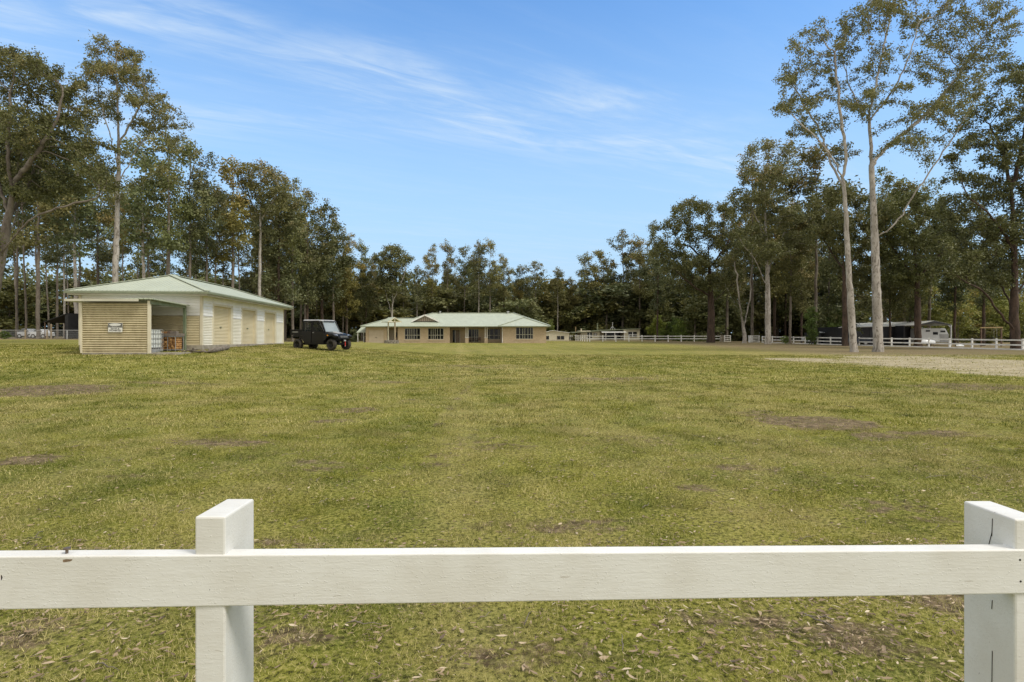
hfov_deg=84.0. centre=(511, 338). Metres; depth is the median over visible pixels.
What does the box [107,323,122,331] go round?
warning sign
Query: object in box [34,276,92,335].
understorey shrub
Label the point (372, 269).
gum tree
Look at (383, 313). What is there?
understorey shrub
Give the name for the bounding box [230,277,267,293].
understorey tree
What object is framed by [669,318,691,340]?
leafy tree
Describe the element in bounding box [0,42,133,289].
spreading tree
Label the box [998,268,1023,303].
bushy tree
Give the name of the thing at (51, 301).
understorey tree
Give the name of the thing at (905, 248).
bushy tree
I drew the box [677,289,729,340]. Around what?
understorey tree
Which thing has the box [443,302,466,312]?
understorey shrub
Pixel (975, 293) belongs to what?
thicket tree
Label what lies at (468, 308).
understorey tree
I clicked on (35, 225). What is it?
gum tree
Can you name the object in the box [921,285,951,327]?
thicket tree
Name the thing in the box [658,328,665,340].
leafy tree
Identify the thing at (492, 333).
window
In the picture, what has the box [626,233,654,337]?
gum tree
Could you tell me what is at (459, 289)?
gum tree
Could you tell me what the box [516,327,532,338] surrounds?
window
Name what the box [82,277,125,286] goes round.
understorey tree
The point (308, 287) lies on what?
gum tree
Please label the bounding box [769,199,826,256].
gum tree
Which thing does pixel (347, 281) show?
gum tree
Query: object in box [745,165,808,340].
gum tree
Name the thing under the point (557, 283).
gum tree
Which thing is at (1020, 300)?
thicket tree
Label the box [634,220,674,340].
ironbark tree
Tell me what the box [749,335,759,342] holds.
paddock gate
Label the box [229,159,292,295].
gum tree
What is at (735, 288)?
gum tree
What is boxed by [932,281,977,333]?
ironbark tree
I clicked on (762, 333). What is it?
understorey tree
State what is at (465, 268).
gum tree
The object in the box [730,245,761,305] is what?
bushy tree
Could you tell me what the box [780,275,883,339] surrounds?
understorey shrub
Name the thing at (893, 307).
ironbark tree
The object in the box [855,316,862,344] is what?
understorey tree
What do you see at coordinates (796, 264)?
gum tree
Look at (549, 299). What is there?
gum tree
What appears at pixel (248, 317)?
roller door
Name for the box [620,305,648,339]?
understorey tree
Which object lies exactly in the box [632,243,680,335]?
bushy tree
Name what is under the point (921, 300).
thicket tree
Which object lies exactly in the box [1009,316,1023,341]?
understorey tree
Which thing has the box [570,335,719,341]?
rail fence
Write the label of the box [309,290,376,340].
understorey shrub
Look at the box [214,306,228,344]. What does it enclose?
roller door
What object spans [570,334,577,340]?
understorey shrub
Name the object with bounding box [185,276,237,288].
understorey shrub
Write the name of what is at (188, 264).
gum tree
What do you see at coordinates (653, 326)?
leafy tree
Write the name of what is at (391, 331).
panel door
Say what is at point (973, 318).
thicket tree
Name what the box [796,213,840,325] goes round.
bushy tree
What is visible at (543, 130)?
sky
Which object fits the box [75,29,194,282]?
gum tree
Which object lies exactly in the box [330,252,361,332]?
gum tree
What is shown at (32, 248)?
gum tree
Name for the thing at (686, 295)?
bushy tree
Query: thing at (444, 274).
bushy tree
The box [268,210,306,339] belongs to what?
gum tree
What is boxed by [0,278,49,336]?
understorey shrub
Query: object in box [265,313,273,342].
roller door
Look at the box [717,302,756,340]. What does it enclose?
understorey shrub
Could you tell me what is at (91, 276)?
gum tree
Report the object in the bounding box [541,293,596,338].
understorey shrub
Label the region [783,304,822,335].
understorey shrub
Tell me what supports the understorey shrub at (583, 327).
on the ground at (284, 671)
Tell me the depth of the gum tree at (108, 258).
99.06 m
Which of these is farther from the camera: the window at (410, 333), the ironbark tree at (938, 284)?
the ironbark tree at (938, 284)
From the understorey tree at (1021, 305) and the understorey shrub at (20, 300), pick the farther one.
the understorey shrub at (20, 300)
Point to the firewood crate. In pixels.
(171, 341)
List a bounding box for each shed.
[63,274,293,349]
[546,330,568,340]
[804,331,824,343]
[817,322,909,344]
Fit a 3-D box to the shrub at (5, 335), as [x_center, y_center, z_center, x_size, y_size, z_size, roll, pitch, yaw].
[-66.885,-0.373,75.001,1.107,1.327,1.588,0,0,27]
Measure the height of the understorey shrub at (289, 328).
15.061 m
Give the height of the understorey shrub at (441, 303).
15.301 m
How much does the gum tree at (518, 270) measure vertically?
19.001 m
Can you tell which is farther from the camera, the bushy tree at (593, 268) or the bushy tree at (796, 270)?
the bushy tree at (593, 268)
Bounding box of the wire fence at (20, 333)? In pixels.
[0,330,67,338]
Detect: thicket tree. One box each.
[894,283,935,327]
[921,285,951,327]
[939,310,959,337]
[941,287,981,342]
[956,296,993,341]
[959,288,992,341]
[979,309,1002,336]
[1000,292,1023,338]
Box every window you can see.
[405,328,419,338]
[428,328,443,338]
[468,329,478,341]
[488,329,499,338]
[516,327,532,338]
[628,332,636,335]
[848,332,862,337]
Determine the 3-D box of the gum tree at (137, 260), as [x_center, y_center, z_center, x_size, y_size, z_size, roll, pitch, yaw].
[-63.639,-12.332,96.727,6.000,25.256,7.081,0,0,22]
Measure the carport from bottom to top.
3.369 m
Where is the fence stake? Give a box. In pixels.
[50,324,51,338]
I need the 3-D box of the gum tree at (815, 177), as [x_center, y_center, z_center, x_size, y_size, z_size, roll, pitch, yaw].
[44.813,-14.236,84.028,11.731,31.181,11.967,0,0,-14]
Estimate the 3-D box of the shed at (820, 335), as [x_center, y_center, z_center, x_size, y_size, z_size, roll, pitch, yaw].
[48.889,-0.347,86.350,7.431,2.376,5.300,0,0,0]
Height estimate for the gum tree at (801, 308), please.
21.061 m
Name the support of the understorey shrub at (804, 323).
on the ground at (284, 671)
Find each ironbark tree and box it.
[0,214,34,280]
[297,198,358,326]
[349,262,378,337]
[476,266,506,301]
[556,277,583,329]
[600,268,626,300]
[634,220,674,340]
[647,194,749,342]
[728,255,754,313]
[762,229,809,336]
[827,224,868,306]
[864,236,913,344]
[894,251,935,337]
[918,214,975,342]
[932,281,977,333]
[953,186,1023,345]
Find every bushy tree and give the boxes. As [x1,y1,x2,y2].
[440,268,456,290]
[455,261,483,311]
[506,279,524,297]
[561,288,577,329]
[582,249,620,329]
[626,261,654,321]
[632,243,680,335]
[673,269,699,320]
[692,272,707,304]
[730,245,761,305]
[753,219,817,340]
[772,208,822,330]
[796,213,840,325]
[804,202,860,326]
[877,178,935,327]
[966,234,1018,306]
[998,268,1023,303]
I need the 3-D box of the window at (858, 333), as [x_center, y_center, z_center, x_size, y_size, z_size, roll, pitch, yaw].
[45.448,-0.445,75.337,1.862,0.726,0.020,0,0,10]
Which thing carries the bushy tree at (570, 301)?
on the ground at (284, 671)
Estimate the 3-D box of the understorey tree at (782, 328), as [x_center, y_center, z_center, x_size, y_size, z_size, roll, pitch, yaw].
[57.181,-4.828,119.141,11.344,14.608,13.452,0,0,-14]
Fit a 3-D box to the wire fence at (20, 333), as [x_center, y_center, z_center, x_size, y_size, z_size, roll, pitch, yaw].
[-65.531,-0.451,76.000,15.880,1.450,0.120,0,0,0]
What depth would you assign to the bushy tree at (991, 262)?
141.04 m
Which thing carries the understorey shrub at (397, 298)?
on the ground at (284, 671)
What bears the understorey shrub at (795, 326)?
on the ground at (284, 671)
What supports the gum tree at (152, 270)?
on the ground at (284, 671)
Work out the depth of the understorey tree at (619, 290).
138.02 m
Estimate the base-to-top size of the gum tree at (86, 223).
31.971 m
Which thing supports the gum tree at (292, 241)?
on the ground at (284, 671)
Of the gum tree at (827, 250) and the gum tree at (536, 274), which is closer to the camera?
the gum tree at (827, 250)
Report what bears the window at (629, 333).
in the cottage
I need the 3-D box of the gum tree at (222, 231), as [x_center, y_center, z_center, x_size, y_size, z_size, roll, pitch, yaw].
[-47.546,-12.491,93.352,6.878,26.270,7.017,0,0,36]
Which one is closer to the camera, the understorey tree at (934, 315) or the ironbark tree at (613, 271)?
the understorey tree at (934, 315)
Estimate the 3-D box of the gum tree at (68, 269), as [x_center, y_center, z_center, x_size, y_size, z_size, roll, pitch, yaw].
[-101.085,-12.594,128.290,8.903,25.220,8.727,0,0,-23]
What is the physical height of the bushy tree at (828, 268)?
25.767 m
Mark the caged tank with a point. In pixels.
(156, 338)
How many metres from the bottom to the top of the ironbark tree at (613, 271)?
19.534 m
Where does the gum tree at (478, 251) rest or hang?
on the ground at (284, 671)
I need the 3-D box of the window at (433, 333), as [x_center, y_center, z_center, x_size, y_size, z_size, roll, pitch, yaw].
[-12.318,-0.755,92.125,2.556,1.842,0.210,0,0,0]
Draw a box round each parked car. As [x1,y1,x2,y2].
[21,329,34,337]
[30,329,54,337]
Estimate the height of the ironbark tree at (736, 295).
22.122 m
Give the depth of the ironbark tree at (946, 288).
88.01 m
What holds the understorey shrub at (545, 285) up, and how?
on the ground at (284, 671)
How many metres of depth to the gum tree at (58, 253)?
90.82 m
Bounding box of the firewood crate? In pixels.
[161,333,184,350]
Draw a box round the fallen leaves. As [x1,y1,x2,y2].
[0,341,1023,681]
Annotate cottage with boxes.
[569,322,640,339]
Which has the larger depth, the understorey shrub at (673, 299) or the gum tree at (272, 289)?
the understorey shrub at (673, 299)
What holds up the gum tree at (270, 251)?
on the ground at (284, 671)
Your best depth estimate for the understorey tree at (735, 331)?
110.20 m
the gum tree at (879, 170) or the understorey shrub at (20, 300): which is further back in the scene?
the understorey shrub at (20, 300)
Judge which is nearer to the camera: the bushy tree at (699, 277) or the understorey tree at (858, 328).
the understorey tree at (858, 328)
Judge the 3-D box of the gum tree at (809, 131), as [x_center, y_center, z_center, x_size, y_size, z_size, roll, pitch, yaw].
[25.641,-13.097,48.044,8.733,29.228,6.266,0,0,0]
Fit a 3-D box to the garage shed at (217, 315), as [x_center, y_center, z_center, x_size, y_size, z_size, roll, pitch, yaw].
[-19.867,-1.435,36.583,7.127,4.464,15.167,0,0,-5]
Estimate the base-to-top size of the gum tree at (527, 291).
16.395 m
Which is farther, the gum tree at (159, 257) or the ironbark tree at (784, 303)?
the gum tree at (159, 257)
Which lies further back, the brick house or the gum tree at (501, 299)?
the gum tree at (501, 299)
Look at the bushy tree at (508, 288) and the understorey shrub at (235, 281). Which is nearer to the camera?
the understorey shrub at (235, 281)
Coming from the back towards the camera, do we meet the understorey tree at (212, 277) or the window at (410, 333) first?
the understorey tree at (212, 277)
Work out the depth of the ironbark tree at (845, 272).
114.01 m
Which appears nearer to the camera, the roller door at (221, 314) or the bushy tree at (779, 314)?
the roller door at (221, 314)
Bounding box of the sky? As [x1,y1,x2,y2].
[0,0,1023,332]
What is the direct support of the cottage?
on the ground at (284, 671)
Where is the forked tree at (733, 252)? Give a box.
[714,234,768,342]
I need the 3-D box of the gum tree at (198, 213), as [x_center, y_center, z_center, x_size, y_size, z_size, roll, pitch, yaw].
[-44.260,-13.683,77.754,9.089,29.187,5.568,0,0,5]
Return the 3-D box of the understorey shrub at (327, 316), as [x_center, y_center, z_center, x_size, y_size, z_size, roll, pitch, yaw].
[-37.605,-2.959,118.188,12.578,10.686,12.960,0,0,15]
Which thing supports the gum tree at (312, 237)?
on the ground at (284, 671)
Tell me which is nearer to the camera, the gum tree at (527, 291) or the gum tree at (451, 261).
the gum tree at (451, 261)
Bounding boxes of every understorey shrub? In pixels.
[0,277,54,326]
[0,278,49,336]
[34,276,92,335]
[49,296,77,323]
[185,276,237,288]
[216,278,256,293]
[242,273,310,337]
[254,283,313,337]
[286,295,317,337]
[299,302,360,335]
[302,280,413,340]
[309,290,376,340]
[349,329,359,341]
[371,307,412,320]
[384,283,440,312]
[394,295,414,317]
[405,288,473,317]
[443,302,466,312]
[491,297,546,328]
[524,291,559,330]
[527,276,582,330]
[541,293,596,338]
[547,309,590,339]
[550,295,605,336]
[558,291,623,330]
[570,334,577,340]
[607,315,635,327]
[615,287,682,339]
[665,298,691,319]
[668,288,741,335]
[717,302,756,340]
[758,293,811,339]
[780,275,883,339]
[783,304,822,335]
[793,307,841,336]
[968,322,1004,343]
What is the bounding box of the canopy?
[43,313,78,338]
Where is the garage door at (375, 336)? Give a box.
[369,330,383,342]
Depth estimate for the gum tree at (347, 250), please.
109.78 m
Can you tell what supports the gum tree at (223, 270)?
on the ground at (284, 671)
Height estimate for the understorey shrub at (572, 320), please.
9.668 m
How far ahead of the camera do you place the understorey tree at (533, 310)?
131.17 m
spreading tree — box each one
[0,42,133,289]
[799,179,893,345]
[865,186,974,345]
[919,49,1023,348]
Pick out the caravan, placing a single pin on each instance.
(936, 333)
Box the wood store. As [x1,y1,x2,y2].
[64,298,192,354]
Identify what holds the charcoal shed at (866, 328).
on the ground at (284, 671)
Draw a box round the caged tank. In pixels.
[151,329,162,352]
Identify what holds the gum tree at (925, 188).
on the ground at (284, 671)
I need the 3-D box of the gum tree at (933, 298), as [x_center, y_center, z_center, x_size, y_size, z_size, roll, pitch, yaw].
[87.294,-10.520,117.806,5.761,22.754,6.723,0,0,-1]
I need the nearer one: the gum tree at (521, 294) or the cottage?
the cottage
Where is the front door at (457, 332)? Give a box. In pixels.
[455,330,459,342]
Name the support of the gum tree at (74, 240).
on the ground at (284, 671)
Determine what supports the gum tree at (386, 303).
on the ground at (284, 671)
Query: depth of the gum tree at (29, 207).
87.30 m
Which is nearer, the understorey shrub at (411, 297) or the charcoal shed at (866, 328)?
the charcoal shed at (866, 328)
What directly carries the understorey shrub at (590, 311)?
on the ground at (284, 671)
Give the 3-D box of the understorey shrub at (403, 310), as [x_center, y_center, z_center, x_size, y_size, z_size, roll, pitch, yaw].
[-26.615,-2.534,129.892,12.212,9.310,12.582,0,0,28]
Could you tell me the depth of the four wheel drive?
75.18 m
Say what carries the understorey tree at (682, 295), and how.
on the ground at (284, 671)
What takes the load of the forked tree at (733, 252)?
on the ground at (284, 671)
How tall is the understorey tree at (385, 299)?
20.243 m
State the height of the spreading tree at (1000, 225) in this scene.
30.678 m
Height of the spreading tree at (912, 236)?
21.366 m
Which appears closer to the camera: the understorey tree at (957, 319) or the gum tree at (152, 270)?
the understorey tree at (957, 319)
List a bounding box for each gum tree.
[0,135,85,338]
[0,144,41,337]
[0,197,45,323]
[1,129,48,329]
[7,134,49,266]
[19,216,59,336]
[28,137,102,313]
[30,171,82,337]
[40,165,81,337]
[40,235,88,312]
[69,164,110,313]
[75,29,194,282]
[76,162,128,284]
[78,212,123,281]
[88,226,132,277]
[93,173,130,251]
[95,192,146,280]
[99,129,165,277]
[111,198,160,278]
[125,179,165,277]
[140,228,160,278]
[143,124,197,275]
[149,188,187,274]
[149,236,178,276]
[157,135,218,277]
[170,151,228,281]
[173,221,201,276]
[180,223,212,277]
[181,195,211,279]
[200,180,241,283]
[204,155,253,287]
[208,203,234,285]
[221,191,250,289]
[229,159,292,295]
[234,204,265,294]
[237,202,280,296]
[245,166,310,302]
[246,192,280,296]
[263,177,311,341]
[265,228,282,300]
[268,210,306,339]
[280,187,336,326]
[281,224,316,339]
[286,222,312,329]
[315,212,356,320]
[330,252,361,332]
[331,232,367,333]
[342,262,357,333]
[353,239,372,340]
[367,253,385,319]
[371,243,415,316]
[376,277,391,307]
[394,286,411,307]
[407,265,429,310]
[416,243,441,312]
[439,238,457,312]
[452,271,463,290]
[452,276,469,312]
[454,245,475,312]
[466,264,486,296]
[469,239,491,312]
[475,237,503,312]
[491,275,506,307]
[494,253,514,309]
[509,264,530,308]
[509,280,526,310]
[517,260,549,318]
[521,280,532,309]
[544,288,552,316]
[548,266,566,330]
[575,251,593,322]
[602,229,639,328]
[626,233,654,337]
[711,203,757,340]
[721,136,823,343]
[734,213,762,280]
[736,161,777,339]
[742,244,763,336]
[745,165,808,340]
[769,16,861,351]
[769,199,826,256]
[770,208,819,343]
[771,140,866,342]
[779,221,822,342]
[805,241,840,303]
[831,0,1023,351]
[853,254,871,317]
[855,166,908,322]
[900,177,970,327]
[926,270,942,313]
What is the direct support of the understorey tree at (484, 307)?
on the ground at (284, 671)
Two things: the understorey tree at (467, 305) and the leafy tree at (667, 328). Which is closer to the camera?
the leafy tree at (667, 328)
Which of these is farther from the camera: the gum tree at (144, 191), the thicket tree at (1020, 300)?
the thicket tree at (1020, 300)
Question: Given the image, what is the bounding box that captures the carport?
[891,321,951,345]
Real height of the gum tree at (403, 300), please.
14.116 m
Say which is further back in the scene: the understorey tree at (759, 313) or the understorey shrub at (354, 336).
the understorey tree at (759, 313)
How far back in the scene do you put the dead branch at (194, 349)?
28.11 m
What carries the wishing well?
on the ground at (284, 671)
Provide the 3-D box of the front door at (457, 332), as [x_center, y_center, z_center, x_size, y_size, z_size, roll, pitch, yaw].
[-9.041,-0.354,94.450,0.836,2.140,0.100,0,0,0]
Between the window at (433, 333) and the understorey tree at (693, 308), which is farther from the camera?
the understorey tree at (693, 308)
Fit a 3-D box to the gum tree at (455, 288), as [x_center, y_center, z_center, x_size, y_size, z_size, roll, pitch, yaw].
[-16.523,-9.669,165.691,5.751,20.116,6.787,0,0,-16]
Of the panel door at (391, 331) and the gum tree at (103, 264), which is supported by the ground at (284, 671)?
the gum tree at (103, 264)
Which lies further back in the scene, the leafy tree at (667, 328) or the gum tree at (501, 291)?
the gum tree at (501, 291)
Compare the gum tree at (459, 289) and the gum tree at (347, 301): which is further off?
the gum tree at (459, 289)
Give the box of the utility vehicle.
[290,320,351,349]
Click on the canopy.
(70, 321)
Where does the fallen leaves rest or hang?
on the ground at (284, 671)
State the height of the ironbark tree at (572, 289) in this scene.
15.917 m
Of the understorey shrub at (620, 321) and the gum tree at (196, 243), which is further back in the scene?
the understorey shrub at (620, 321)
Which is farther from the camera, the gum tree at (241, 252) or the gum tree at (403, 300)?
the gum tree at (403, 300)
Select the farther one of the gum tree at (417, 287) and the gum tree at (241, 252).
the gum tree at (417, 287)
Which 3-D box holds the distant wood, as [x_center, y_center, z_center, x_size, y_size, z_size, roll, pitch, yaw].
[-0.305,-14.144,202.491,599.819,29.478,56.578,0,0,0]
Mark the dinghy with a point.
(926, 341)
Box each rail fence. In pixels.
[0,499,1023,681]
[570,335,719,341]
[762,336,1023,349]
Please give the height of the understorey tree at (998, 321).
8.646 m
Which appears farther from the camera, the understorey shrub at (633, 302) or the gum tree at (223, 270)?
the understorey shrub at (633, 302)
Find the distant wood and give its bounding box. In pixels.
[1,259,1023,334]
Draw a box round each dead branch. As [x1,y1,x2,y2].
[181,347,202,351]
[185,348,215,352]
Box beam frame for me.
[980,327,1002,345]
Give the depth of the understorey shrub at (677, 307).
138.80 m
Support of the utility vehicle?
on the ground at (284, 671)
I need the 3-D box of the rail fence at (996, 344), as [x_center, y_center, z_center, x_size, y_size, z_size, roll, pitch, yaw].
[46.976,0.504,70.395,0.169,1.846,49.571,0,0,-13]
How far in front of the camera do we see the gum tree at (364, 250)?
117.56 m
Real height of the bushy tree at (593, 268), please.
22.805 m
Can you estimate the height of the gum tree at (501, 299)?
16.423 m
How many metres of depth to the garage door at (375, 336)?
92.10 m
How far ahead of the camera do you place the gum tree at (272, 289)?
93.50 m
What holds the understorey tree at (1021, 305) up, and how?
on the ground at (284, 671)
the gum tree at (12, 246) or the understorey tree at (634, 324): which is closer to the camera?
the gum tree at (12, 246)
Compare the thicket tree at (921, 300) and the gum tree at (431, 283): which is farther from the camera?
the gum tree at (431, 283)
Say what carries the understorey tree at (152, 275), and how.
on the ground at (284, 671)
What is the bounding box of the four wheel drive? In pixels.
[841,332,869,344]
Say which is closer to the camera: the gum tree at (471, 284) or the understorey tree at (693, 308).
the understorey tree at (693, 308)
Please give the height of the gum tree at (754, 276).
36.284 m
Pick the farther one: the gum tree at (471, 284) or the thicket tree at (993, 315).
the gum tree at (471, 284)
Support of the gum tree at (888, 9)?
on the ground at (284, 671)
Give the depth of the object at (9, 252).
133.10 m
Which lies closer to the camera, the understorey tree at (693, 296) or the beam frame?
the beam frame
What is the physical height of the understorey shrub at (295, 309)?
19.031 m
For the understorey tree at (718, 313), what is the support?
on the ground at (284, 671)
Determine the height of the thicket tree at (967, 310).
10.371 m
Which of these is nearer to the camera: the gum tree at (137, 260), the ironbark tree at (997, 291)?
the ironbark tree at (997, 291)
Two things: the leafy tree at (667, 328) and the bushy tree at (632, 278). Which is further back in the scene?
the bushy tree at (632, 278)
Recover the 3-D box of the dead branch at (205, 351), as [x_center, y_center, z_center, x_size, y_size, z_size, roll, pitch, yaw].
[-15.453,0.607,28.214,1.400,0.219,0.209,0,0,-4]
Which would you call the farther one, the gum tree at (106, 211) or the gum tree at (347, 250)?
the gum tree at (347, 250)
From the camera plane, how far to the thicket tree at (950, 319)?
107.74 m
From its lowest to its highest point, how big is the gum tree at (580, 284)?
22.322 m
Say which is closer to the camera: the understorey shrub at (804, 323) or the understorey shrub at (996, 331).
the understorey shrub at (996, 331)
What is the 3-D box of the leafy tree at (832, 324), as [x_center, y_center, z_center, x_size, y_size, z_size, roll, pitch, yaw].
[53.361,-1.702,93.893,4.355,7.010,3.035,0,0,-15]
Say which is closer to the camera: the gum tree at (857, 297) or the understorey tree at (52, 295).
the gum tree at (857, 297)
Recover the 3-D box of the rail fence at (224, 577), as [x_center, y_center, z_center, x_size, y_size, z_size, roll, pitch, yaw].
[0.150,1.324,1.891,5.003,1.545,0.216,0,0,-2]
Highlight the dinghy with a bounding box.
[921,340,935,342]
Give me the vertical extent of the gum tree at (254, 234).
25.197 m
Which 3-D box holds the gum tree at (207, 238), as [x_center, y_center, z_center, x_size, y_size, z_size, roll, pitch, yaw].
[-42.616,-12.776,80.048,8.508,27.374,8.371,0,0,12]
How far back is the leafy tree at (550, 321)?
126.41 m
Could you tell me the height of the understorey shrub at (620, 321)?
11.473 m
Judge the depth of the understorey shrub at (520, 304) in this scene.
127.49 m
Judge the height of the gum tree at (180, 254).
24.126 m
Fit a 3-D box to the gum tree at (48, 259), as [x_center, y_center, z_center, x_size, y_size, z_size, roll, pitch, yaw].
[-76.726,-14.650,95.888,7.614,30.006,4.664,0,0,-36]
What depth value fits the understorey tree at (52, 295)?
142.33 m
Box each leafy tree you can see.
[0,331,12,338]
[546,319,554,331]
[646,315,668,339]
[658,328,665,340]
[661,322,670,339]
[665,317,677,340]
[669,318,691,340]
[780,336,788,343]
[802,306,819,343]
[823,307,841,326]
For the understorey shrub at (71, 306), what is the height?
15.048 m
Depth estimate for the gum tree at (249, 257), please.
118.11 m
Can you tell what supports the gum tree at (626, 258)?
on the ground at (284, 671)
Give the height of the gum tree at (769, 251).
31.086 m
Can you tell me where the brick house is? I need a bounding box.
[356,311,550,342]
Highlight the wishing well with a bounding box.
[382,317,401,342]
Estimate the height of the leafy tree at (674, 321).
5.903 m
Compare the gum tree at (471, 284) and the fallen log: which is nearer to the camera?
the fallen log
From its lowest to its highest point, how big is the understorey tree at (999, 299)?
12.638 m
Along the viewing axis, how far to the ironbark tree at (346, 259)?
99.72 m
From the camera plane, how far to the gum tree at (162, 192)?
85.53 m
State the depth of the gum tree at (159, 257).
129.37 m
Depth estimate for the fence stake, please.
76.95 m
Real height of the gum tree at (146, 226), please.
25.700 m
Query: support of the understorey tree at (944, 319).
on the ground at (284, 671)
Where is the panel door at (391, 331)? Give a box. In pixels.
[390,330,393,339]
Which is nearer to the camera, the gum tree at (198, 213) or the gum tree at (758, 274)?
the gum tree at (198, 213)
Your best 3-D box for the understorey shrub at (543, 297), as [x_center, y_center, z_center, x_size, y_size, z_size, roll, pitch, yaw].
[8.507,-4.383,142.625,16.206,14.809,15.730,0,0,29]
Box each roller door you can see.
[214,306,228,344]
[243,310,253,343]
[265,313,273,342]
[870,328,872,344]
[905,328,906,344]
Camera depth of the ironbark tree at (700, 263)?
94.44 m
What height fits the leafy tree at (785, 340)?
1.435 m
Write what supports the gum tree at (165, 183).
on the ground at (284, 671)
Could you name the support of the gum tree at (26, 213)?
on the ground at (284, 671)
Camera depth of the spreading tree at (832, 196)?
72.35 m
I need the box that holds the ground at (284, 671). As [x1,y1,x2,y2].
[0,333,1023,681]
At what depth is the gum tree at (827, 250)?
118.90 m
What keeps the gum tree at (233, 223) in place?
on the ground at (284, 671)
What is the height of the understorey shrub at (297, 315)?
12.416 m
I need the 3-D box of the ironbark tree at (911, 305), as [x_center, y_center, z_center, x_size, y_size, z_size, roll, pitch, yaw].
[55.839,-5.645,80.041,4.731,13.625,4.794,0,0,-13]
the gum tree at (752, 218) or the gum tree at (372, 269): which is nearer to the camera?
the gum tree at (752, 218)
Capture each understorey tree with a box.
[3,290,46,332]
[33,282,72,328]
[33,294,61,329]
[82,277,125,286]
[126,272,155,280]
[192,273,225,280]
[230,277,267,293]
[354,270,403,329]
[446,295,480,312]
[456,301,492,312]
[467,286,497,312]
[518,297,545,318]
[573,278,638,329]
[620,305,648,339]
[629,281,690,339]
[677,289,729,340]
[678,297,716,341]
[679,280,734,340]
[719,303,746,340]
[736,276,784,340]
[753,308,784,340]
[756,285,812,339]
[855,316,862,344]
[921,296,949,327]
[922,303,952,340]
[936,301,969,340]
[976,300,1008,341]
[987,282,1023,341]
[993,297,1023,341]
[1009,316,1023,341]
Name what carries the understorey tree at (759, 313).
on the ground at (284, 671)
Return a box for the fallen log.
[208,346,229,352]
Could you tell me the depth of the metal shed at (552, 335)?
118.00 m
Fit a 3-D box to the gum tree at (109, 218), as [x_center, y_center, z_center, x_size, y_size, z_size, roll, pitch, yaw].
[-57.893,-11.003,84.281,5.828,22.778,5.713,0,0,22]
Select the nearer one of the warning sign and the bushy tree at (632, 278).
the warning sign
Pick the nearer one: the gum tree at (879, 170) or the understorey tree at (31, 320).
the gum tree at (879, 170)
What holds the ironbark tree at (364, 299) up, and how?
on the ground at (284, 671)
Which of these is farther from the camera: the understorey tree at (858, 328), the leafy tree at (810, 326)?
the leafy tree at (810, 326)
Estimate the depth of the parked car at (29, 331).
87.26 m
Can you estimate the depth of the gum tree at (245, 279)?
123.14 m
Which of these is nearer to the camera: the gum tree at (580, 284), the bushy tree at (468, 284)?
the gum tree at (580, 284)
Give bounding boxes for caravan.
[910,328,948,344]
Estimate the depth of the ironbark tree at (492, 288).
148.81 m

